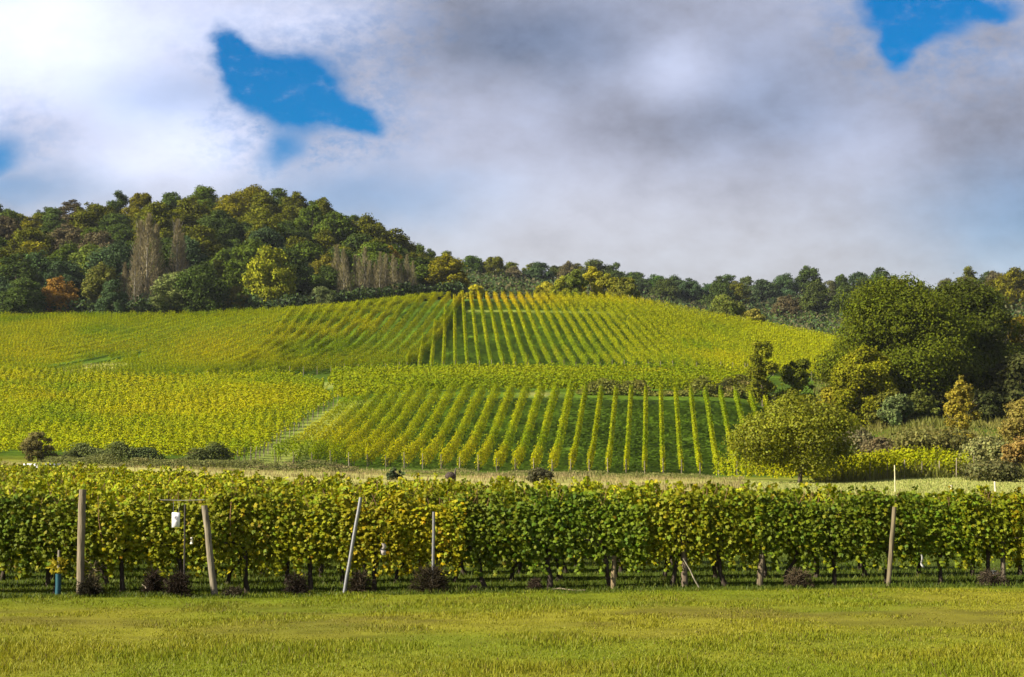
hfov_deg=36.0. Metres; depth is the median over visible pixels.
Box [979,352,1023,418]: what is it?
broadleaf tree
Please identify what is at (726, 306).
bush
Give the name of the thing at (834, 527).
grapevine
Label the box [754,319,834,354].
vine row
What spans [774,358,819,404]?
broadleaf tree
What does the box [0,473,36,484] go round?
grapevine
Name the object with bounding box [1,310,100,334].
vine row
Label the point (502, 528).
grapevine
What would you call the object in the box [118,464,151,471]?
grapevine
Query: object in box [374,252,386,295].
poplar tree
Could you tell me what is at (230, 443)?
vine row
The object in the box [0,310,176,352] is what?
vine row
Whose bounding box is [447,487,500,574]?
grapevine
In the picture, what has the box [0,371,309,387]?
vine row
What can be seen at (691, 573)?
stick
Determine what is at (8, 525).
grapevine
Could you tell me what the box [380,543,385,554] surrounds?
plastic scrap
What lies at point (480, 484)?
grapevine
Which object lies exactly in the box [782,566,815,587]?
dead tuft
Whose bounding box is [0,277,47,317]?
broadleaf tree
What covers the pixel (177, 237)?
poplar tree
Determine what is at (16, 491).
grapevine
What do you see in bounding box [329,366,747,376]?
vine row
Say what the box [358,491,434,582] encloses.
grapevine
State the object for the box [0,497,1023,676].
meadow
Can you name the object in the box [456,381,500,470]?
vine row
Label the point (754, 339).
vine row
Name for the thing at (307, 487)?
grapevine
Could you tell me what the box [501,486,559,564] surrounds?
grapevine
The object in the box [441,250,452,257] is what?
broadleaf tree
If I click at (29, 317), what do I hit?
vine row
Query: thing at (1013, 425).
thorn tree
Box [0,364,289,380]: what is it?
vine row
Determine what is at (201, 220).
broadleaf tree
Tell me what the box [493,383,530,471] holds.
vine row
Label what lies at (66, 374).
vine row
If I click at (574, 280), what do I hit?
bush
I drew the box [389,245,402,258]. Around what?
broadleaf tree
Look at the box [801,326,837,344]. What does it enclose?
vine row
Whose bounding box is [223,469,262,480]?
grapevine
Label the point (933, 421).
rough grass
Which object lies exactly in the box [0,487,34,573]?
grapevine
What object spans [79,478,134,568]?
grapevine
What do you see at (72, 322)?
vine row
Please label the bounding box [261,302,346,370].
vine row
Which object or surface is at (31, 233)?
broadleaf tree
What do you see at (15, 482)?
grapevine
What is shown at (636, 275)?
broadleaf tree
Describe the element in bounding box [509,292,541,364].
vine row
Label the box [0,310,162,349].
vine row
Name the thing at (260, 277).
broadleaf tree
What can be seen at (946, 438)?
shrub
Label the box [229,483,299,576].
grapevine
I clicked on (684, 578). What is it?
wooden post
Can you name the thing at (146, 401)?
vine row
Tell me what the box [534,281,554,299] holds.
bush
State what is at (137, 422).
vine row
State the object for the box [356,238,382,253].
broadleaf tree
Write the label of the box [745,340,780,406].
broadleaf tree
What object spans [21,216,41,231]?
broadleaf tree
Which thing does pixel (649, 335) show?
vine row
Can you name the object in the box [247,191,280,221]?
broadleaf tree
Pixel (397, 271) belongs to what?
poplar tree
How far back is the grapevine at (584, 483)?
36.49 m
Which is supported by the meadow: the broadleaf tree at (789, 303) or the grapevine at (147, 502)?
the grapevine at (147, 502)
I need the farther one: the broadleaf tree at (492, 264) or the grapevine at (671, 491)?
the broadleaf tree at (492, 264)
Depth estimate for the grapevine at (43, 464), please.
62.35 m
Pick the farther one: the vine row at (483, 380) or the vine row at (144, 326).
the vine row at (144, 326)
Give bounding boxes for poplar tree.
[119,262,129,305]
[126,219,151,300]
[126,250,143,309]
[134,212,159,298]
[144,222,167,296]
[167,219,188,288]
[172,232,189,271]
[332,245,342,290]
[336,248,350,300]
[342,257,351,290]
[350,254,360,293]
[354,256,364,293]
[360,247,370,287]
[364,260,375,294]
[370,262,378,291]
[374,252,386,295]
[381,254,389,295]
[388,255,397,295]
[391,259,399,283]
[397,264,407,297]
[403,254,409,291]
[409,261,417,287]
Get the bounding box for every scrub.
[39,453,361,471]
[409,467,715,477]
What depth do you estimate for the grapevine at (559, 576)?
32.45 m
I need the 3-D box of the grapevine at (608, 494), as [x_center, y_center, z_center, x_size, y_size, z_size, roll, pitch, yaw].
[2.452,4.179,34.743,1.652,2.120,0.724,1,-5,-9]
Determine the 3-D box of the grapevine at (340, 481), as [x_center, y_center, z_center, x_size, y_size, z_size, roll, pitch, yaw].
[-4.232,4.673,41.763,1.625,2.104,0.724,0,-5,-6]
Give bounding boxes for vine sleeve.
[46,557,67,594]
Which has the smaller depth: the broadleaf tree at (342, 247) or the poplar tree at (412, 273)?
the poplar tree at (412, 273)
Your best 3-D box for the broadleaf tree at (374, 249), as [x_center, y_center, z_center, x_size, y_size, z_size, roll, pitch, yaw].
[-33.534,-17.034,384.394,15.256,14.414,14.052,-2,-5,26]
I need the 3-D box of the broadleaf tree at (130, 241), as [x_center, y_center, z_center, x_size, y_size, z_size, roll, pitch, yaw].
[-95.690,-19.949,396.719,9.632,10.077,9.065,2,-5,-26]
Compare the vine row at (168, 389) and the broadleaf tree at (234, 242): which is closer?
the vine row at (168, 389)
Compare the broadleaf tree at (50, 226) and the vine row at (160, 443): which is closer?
the vine row at (160, 443)
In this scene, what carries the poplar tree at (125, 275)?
on the hill
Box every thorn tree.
[943,375,981,442]
[996,396,1023,443]
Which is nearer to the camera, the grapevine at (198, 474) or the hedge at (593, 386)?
the grapevine at (198, 474)
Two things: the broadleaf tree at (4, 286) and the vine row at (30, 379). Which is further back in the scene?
the broadleaf tree at (4, 286)
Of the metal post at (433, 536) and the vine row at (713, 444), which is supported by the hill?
the vine row at (713, 444)
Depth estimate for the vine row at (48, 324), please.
313.20 m
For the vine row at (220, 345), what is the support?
on the hill
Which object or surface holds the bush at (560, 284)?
on the hill
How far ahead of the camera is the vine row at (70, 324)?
309.81 m
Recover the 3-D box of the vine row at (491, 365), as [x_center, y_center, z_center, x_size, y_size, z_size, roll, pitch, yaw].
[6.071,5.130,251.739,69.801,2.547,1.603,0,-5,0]
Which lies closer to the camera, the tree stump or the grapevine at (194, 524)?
the grapevine at (194, 524)
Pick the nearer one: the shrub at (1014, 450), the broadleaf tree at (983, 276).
the shrub at (1014, 450)
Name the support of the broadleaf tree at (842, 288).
on the hill
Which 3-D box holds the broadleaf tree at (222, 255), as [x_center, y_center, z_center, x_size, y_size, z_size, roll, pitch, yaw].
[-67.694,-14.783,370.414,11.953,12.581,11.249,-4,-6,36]
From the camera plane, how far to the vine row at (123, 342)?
287.82 m
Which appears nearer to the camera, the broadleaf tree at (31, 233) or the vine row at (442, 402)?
the vine row at (442, 402)
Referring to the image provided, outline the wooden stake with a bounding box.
[894,465,895,491]
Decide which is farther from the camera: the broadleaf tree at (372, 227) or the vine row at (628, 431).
the broadleaf tree at (372, 227)
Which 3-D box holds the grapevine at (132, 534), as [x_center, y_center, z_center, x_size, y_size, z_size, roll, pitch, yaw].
[-7.261,3.806,29.240,1.652,1.962,0.724,1,-5,-6]
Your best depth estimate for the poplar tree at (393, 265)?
359.02 m
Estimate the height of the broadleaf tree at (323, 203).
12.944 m
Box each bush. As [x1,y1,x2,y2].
[18,430,57,461]
[464,284,484,298]
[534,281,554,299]
[549,275,570,298]
[561,269,589,299]
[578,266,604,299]
[592,273,618,301]
[611,277,640,303]
[708,294,746,323]
[719,387,865,482]
[741,308,765,324]
[812,396,847,420]
[864,388,913,425]
[902,389,939,421]
[925,389,966,418]
[980,391,1016,419]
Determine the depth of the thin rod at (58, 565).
28.52 m
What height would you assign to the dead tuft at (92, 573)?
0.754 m
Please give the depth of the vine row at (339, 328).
283.61 m
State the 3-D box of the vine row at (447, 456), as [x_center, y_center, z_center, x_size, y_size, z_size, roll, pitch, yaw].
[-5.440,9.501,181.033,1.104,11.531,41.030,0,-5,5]
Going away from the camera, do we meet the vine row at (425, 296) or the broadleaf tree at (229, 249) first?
the vine row at (425, 296)
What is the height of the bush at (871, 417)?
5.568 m
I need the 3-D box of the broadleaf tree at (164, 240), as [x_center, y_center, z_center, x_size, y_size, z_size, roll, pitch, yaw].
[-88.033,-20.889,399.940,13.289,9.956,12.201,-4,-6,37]
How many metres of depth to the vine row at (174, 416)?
186.68 m
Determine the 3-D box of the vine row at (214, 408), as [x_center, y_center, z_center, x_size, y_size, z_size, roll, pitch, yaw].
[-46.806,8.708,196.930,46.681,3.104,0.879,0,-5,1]
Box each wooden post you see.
[76,489,85,591]
[201,505,217,595]
[611,555,616,588]
[680,498,687,586]
[756,538,765,585]
[886,507,896,584]
[1000,527,1005,583]
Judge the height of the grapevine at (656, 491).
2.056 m
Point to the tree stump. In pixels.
(452, 475)
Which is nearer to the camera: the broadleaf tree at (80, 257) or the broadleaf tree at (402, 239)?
the broadleaf tree at (80, 257)
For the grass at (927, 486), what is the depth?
100.39 m
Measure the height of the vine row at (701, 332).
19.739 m
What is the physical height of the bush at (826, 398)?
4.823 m
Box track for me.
[1,459,1023,496]
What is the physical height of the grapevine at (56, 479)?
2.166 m
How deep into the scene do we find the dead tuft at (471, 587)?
29.40 m
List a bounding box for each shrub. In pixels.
[386,466,404,479]
[525,467,554,482]
[836,427,874,453]
[856,437,898,457]
[876,393,914,427]
[887,425,972,454]
[953,434,1018,466]
[959,455,1023,482]
[966,389,1008,420]
[1000,436,1023,468]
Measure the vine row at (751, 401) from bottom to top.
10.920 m
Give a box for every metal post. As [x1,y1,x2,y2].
[343,497,361,592]
[431,512,434,580]
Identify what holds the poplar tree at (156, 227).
on the hill
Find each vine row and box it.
[0,306,251,370]
[0,307,238,368]
[0,308,222,363]
[0,309,205,361]
[0,310,75,327]
[0,310,89,331]
[0,310,136,342]
[0,310,149,345]
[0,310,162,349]
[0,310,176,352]
[0,311,63,324]
[0,311,113,335]
[0,311,124,339]
[0,311,190,357]
[0,312,32,319]
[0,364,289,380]
[0,366,294,381]
[0,367,299,384]
[0,370,301,386]
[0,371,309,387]
[0,373,314,389]
[0,375,324,391]
[0,377,324,394]
[0,378,323,399]
[0,381,323,401]
[0,384,323,404]
[0,385,328,406]
[0,387,326,409]
[0,388,328,410]
[0,390,337,412]
[0,391,333,414]
[0,394,328,416]
[0,400,318,420]
[0,402,312,423]
[0,406,307,424]
[0,409,303,427]
[0,411,298,430]
[0,414,294,434]
[0,415,289,435]
[0,417,285,439]
[0,419,281,444]
[0,420,277,447]
[0,424,268,453]
[0,424,272,450]
[0,428,260,458]
[0,431,250,459]
[0,433,237,464]
[0,434,244,462]
[0,435,232,465]
[1,310,48,322]
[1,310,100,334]
[1,379,320,395]
[1,379,320,396]
[1,427,264,456]
[2,382,323,403]
[2,396,323,419]
[2,430,256,459]
[9,306,267,371]
[28,306,281,372]
[50,305,293,374]
[65,305,307,374]
[85,303,321,377]
[107,302,327,375]
[127,302,340,375]
[148,301,350,377]
[167,300,367,376]
[185,297,380,374]
[203,294,395,375]
[206,307,294,378]
[220,293,411,374]
[221,304,306,371]
[233,304,320,374]
[239,292,426,373]
[247,302,333,373]
[255,291,442,374]
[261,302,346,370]
[272,390,356,461]
[275,300,359,373]
[289,299,372,372]
[290,389,370,463]
[302,296,385,374]
[308,388,384,464]
[317,296,398,370]
[327,368,745,384]
[327,384,399,462]
[328,367,745,381]
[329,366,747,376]
[330,294,411,370]
[330,365,745,374]
[331,364,763,374]
[332,363,767,376]
[333,369,752,380]
[333,370,756,382]
[333,371,751,386]
[333,371,754,386]
[333,373,738,389]
[333,373,753,387]
[333,374,746,393]
[333,376,736,396]
[333,377,733,396]
[334,361,768,375]
[344,293,424,368]
[346,387,414,466]
[358,292,437,368]
[364,383,426,466]
[371,291,450,367]
[382,384,441,467]
[385,290,463,366]
[399,291,462,367]
[401,382,456,467]
[406,350,410,367]
[417,333,424,365]
[419,382,471,468]
[429,318,436,365]
[438,382,485,468]
[441,304,446,363]
[453,294,456,363]
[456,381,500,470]
[461,290,469,364]
[469,291,481,365]
[474,383,515,470]
[477,290,492,363]
[485,291,504,364]
[493,291,516,364]
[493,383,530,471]
[501,291,528,365]
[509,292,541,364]
[511,383,545,470]
[517,292,552,364]
[525,290,565,364]
[530,382,559,468]
[533,291,576,364]
[541,292,588,364]
[547,382,574,470]
[549,291,600,365]
[557,291,612,365]
[565,291,625,364]
[568,382,587,471]
[574,292,637,367]
[582,292,649,364]
[586,385,603,472]
[589,292,661,364]
[598,293,673,365]
[604,386,618,472]
[605,293,685,365]
[613,294,697,366]
[621,294,708,367]
[623,384,633,473]
[630,294,720,366]
[637,297,733,366]
[642,385,648,472]
[646,298,745,368]
[647,299,749,369]
[656,300,753,366]
[658,385,665,472]
[664,300,765,362]
[673,304,784,372]
[673,384,683,472]
[682,305,794,368]
[688,383,702,473]
[691,306,812,380]
[700,308,823,379]
[703,386,720,474]
[710,311,830,376]
[712,450,871,480]
[718,385,738,474]
[719,313,825,366]
[727,313,823,361]
[733,384,757,474]
[738,315,826,359]
[740,450,889,477]
[745,316,831,356]
[748,391,773,472]
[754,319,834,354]
[762,393,789,464]
[764,320,842,352]
[773,449,905,478]
[774,323,841,351]
[781,322,849,349]
[791,325,847,346]
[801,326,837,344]
[810,329,856,346]
[833,448,924,477]
[838,445,940,476]
[864,445,957,477]
[893,444,973,472]
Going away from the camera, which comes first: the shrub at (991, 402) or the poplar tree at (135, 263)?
the shrub at (991, 402)
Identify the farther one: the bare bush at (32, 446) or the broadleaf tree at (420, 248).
the broadleaf tree at (420, 248)
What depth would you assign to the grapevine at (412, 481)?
41.83 m
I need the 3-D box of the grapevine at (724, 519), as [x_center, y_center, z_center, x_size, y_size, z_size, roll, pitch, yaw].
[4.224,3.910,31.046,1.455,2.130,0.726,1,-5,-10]
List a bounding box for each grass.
[0,500,1023,598]
[714,475,1023,496]
[810,345,1023,482]
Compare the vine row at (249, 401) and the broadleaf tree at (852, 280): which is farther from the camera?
the broadleaf tree at (852, 280)
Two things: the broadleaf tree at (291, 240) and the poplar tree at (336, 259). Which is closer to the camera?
the poplar tree at (336, 259)
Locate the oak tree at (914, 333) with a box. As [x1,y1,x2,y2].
[811,271,994,408]
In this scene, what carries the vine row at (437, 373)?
on the hill
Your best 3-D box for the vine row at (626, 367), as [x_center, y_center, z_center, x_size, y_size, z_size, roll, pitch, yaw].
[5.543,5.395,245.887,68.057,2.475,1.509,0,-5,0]
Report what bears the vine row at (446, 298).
on the hill
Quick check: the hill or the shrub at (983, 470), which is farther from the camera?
the hill
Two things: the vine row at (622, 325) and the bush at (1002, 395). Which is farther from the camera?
the vine row at (622, 325)
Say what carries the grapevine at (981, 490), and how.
on the meadow
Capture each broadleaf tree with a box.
[0,208,23,233]
[0,215,22,248]
[0,237,10,264]
[0,249,10,274]
[0,252,42,288]
[0,275,13,305]
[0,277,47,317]
[2,225,57,257]
[7,249,63,285]
[12,240,48,274]
[16,213,27,220]
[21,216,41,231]
[32,206,60,221]
[33,213,45,229]
[40,219,65,235]
[41,259,85,298]
[41,276,79,313]
[42,207,65,225]
[45,223,90,252]
[46,241,84,262]
[58,199,84,223]
[68,200,108,234]
[68,241,103,289]
[76,230,117,248]
[79,227,110,247]
[80,261,120,307]
[82,239,142,294]
[91,205,117,219]
[94,279,129,318]
[97,212,132,231]
[106,190,128,214]
[106,224,135,243]
[119,207,140,227]
[122,248,174,293]
[127,192,151,212]
[127,240,136,253]
[130,200,174,244]
[130,207,144,229]
[149,271,191,316]
[151,237,173,251]
[159,241,200,265]
[161,191,183,209]
[165,234,209,270]
[169,195,214,230]
[169,226,191,239]
[172,261,230,315]
[183,184,219,204]
[186,224,226,257]
[196,210,238,235]
[197,198,217,208]
[198,259,229,298]
[200,207,242,252]
[209,249,233,272]
[213,193,247,218]
[213,245,239,265]
[220,236,271,299]
[221,285,249,314]
[224,238,242,248]
[232,184,272,210]
[235,205,272,237]
[238,222,252,246]
[240,244,297,306]
[242,213,284,241]
[244,225,286,260]
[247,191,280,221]
[269,188,293,209]
[270,202,303,225]
[271,246,310,308]
[277,220,315,244]
[278,191,308,219]
[283,235,310,258]
[290,240,325,266]
[290,263,316,288]
[292,200,324,238]
[301,264,349,303]
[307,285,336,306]
[308,254,351,282]
[310,228,344,252]
[312,211,356,245]
[313,247,354,281]
[315,197,335,218]
[326,244,353,254]
[335,215,354,236]
[340,233,382,253]
[345,212,395,246]
[347,254,416,297]
[348,240,403,280]
[349,214,359,222]
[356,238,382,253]
[378,227,416,257]
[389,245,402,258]
[391,243,413,261]
[399,260,431,286]
[412,256,431,267]
[413,252,434,261]
[416,243,434,259]
[422,253,471,292]
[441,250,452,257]
[461,255,486,278]
[482,256,508,280]
[503,261,518,269]
[506,265,526,284]
[521,262,534,284]
[523,261,556,284]
[549,265,560,277]
[557,260,579,278]
[571,263,582,270]
[580,258,611,276]
[603,270,628,293]
[609,262,625,275]
[625,271,644,282]
[633,278,655,300]
[648,274,663,287]
[649,277,681,303]
[669,274,693,303]
[676,277,705,307]
[699,283,712,303]
[700,275,735,308]
[717,274,743,295]
[729,280,751,307]
[738,276,753,296]
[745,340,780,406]
[746,279,778,311]
[763,283,778,293]
[770,295,803,319]
[773,272,802,297]
[774,288,794,301]
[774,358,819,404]
[793,265,822,298]
[797,278,836,319]
[816,378,860,418]
[824,280,837,300]
[826,284,862,321]
[829,274,849,286]
[829,344,899,426]
[848,271,868,287]
[855,276,872,292]
[869,267,898,281]
[928,275,1023,392]
[937,278,951,288]
[955,266,977,281]
[974,274,986,286]
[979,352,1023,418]
[980,287,1007,307]
[984,270,1002,286]
[985,272,1007,289]
[993,267,1023,313]
[1007,314,1023,351]
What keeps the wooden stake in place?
on the track
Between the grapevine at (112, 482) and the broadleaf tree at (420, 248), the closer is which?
the grapevine at (112, 482)
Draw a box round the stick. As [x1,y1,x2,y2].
[683,558,699,587]
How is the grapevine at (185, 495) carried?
on the meadow
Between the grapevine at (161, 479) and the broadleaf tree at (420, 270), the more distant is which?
the broadleaf tree at (420, 270)
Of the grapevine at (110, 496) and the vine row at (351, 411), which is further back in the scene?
the vine row at (351, 411)
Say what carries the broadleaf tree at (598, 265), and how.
on the hill
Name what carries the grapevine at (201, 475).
on the meadow
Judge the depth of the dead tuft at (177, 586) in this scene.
28.60 m
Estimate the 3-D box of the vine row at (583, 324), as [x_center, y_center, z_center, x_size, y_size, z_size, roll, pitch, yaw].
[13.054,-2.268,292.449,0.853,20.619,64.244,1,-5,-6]
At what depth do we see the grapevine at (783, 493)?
35.15 m
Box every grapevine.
[0,465,17,473]
[0,470,46,478]
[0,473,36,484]
[0,478,32,490]
[0,481,30,571]
[0,481,41,578]
[0,485,33,579]
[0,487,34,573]
[1,481,43,565]
[5,470,38,477]
[9,483,95,586]
[9,493,98,593]
[15,467,52,475]
[18,466,49,477]
[21,478,63,487]
[21,481,87,578]
[23,463,54,470]
[25,462,53,470]
[42,477,97,494]
[43,466,81,478]
[45,472,86,486]
[48,472,84,482]
[54,465,78,471]
[55,461,84,470]
[63,475,104,487]
[71,492,145,584]
[72,467,113,479]
[73,468,123,479]
[73,490,163,590]
[75,473,121,483]
[75,479,120,489]
[76,479,132,495]
[79,465,110,471]
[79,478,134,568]
[80,462,114,470]
[88,474,129,486]
[90,472,133,483]
[92,489,142,579]
[104,466,143,474]
[109,467,154,478]
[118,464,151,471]
[121,480,145,490]
[125,487,194,563]
[127,472,173,485]
[128,474,177,488]
[130,480,185,493]
[135,484,196,570]
[137,488,205,584]
[139,465,181,477]
[142,486,228,584]
[144,470,195,478]
[146,474,203,489]
[149,470,199,485]
[158,473,205,480]
[171,466,213,477]
[181,484,230,497]
[183,470,229,479]
[185,479,246,496]
[186,479,243,489]
[188,483,253,577]
[191,489,263,584]
[194,472,236,483]
[202,470,244,481]
[203,476,245,488]
[210,483,291,592]
[212,476,263,485]
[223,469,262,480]
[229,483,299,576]
[233,477,272,487]
[240,475,283,491]
[248,485,323,584]
[265,490,351,591]
[267,476,330,563]
[273,476,333,490]
[292,473,336,485]
[292,486,360,576]
[300,471,345,482]
[300,484,347,567]
[300,489,378,583]
[327,475,382,491]
[328,489,413,590]
[330,481,399,575]
[342,476,367,486]
[346,482,379,565]
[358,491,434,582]
[359,476,417,562]
[367,477,422,487]
[383,484,451,569]
[392,494,468,577]
[399,479,455,563]
[401,473,453,486]
[419,479,470,489]
[419,481,489,582]
[441,477,493,493]
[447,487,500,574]
[450,490,526,589]
[455,476,507,487]
[455,484,485,553]
[475,480,543,581]
[490,482,559,573]
[496,475,551,488]
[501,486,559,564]
[503,477,547,560]
[512,485,587,588]
[529,490,593,580]
[532,476,590,559]
[534,479,599,572]
[556,480,597,565]
[571,485,648,578]
[572,488,649,586]
[588,482,623,559]
[591,480,638,565]
[597,480,656,572]
[623,483,700,579]
[632,485,709,586]
[637,479,693,571]
[653,481,688,564]
[686,483,747,570]
[688,484,748,578]
[690,483,765,585]
[704,479,749,492]
[737,490,791,577]
[740,482,791,557]
[747,487,823,585]
[780,490,847,577]
[785,482,836,567]
[798,493,873,584]
[825,484,901,576]
[828,491,889,569]
[848,485,925,583]
[892,491,950,576]
[900,492,979,583]
[937,484,999,575]
[950,488,1023,572]
[985,490,1022,574]
[998,487,1023,567]
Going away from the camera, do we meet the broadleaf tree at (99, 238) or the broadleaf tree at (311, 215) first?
the broadleaf tree at (99, 238)
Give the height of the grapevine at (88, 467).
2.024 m
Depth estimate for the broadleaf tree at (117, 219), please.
429.43 m
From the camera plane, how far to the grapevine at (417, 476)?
41.95 m
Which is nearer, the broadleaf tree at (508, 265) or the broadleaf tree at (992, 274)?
the broadleaf tree at (992, 274)
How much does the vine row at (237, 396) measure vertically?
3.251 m
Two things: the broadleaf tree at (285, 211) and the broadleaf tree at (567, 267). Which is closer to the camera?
the broadleaf tree at (285, 211)
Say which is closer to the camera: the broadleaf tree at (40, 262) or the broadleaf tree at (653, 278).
the broadleaf tree at (40, 262)
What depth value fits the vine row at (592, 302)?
287.08 m
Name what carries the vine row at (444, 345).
on the hill
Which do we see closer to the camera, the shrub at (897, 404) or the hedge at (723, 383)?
the shrub at (897, 404)
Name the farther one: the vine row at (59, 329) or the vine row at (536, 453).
the vine row at (59, 329)
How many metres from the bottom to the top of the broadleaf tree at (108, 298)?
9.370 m
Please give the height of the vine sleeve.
0.713 m
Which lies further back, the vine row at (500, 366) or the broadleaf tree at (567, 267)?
the broadleaf tree at (567, 267)
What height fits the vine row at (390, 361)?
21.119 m
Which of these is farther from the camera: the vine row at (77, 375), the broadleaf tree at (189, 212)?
the broadleaf tree at (189, 212)
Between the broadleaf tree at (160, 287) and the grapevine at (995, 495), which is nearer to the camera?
the grapevine at (995, 495)
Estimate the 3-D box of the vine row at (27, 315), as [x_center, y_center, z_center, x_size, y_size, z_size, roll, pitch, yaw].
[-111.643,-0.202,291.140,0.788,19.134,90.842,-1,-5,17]
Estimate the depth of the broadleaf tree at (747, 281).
649.97 m
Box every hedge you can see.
[58,441,237,465]
[574,375,749,398]
[713,374,820,404]
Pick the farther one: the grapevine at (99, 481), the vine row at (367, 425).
the vine row at (367, 425)
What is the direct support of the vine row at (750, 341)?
on the hill
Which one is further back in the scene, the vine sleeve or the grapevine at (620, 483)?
the grapevine at (620, 483)
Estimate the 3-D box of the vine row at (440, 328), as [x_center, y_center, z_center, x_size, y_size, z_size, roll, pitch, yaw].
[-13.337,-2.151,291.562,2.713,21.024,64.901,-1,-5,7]
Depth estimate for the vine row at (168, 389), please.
227.19 m
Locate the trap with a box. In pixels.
[172,503,179,526]
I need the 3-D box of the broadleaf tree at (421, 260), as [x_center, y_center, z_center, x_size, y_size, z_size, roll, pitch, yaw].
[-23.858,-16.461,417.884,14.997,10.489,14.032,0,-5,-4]
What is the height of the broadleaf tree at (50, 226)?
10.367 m
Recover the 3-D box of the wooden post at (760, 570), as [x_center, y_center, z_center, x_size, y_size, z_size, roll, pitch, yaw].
[4.893,4.477,30.982,0.209,1.097,0.135,0,-5,0]
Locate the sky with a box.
[0,0,1023,292]
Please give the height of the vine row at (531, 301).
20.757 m
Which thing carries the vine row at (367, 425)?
on the hill
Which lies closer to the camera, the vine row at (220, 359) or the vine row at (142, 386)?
the vine row at (142, 386)
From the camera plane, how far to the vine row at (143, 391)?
222.11 m
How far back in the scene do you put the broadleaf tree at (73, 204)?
472.38 m
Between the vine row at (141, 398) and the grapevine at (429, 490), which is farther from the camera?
the vine row at (141, 398)
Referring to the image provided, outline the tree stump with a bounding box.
[445,468,456,479]
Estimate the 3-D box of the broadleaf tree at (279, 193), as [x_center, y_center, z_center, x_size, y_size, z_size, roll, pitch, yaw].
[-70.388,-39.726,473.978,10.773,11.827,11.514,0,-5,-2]
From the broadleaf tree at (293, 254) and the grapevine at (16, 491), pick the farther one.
the broadleaf tree at (293, 254)
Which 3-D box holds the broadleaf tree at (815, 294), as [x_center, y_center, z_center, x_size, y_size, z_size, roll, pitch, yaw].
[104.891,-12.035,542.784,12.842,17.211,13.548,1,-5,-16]
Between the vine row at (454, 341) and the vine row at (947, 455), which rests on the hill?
the vine row at (454, 341)
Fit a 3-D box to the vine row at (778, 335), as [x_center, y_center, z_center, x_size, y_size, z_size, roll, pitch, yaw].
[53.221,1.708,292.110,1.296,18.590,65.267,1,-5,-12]
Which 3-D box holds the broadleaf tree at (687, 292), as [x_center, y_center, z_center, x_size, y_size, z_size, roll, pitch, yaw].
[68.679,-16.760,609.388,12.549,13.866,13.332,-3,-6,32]
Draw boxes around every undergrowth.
[0,219,466,317]
[461,262,1023,339]
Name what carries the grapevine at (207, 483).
on the meadow
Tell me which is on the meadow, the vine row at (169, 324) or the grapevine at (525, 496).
the grapevine at (525, 496)
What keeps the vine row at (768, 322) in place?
on the hill
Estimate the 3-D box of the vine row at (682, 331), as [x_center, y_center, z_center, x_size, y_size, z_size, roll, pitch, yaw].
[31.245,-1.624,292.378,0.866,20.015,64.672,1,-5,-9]
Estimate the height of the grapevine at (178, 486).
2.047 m
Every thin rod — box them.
[57,550,59,573]
[183,504,185,573]
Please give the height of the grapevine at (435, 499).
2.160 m
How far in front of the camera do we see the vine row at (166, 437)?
158.84 m
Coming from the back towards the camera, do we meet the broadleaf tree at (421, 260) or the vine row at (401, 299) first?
the broadleaf tree at (421, 260)
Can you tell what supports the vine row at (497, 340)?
on the hill
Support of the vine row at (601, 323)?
on the hill
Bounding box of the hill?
[0,237,1023,477]
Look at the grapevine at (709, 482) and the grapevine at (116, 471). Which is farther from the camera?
the grapevine at (116, 471)
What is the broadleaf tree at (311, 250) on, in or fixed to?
on the hill
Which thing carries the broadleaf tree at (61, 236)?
on the hill
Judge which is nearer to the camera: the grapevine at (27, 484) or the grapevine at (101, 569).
the grapevine at (101, 569)
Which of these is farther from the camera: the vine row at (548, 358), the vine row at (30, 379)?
the vine row at (548, 358)
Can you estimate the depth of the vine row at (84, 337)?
297.81 m
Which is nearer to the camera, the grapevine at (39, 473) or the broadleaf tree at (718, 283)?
the grapevine at (39, 473)
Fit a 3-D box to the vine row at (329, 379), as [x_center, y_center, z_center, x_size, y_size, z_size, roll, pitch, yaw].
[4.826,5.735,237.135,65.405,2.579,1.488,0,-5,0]
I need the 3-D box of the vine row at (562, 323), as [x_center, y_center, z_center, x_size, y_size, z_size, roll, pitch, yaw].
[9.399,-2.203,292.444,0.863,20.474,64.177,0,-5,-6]
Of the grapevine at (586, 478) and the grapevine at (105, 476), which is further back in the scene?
the grapevine at (105, 476)
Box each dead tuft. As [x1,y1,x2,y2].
[75,576,105,596]
[82,560,104,592]
[139,566,166,594]
[162,565,194,596]
[220,585,244,597]
[281,571,310,594]
[347,567,376,592]
[407,561,451,593]
[468,584,479,590]
[525,577,543,590]
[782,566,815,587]
[977,566,1012,585]
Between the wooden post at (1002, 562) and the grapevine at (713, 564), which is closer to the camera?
the wooden post at (1002, 562)
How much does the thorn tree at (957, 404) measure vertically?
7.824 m
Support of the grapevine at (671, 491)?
on the meadow
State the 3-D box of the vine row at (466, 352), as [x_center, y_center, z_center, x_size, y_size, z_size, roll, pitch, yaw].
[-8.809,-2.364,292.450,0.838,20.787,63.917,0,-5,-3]
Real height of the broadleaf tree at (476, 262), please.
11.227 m
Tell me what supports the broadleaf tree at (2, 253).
on the hill
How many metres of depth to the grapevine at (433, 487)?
35.99 m
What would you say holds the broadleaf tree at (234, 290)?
on the hill
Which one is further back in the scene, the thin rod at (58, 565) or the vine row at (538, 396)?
the vine row at (538, 396)

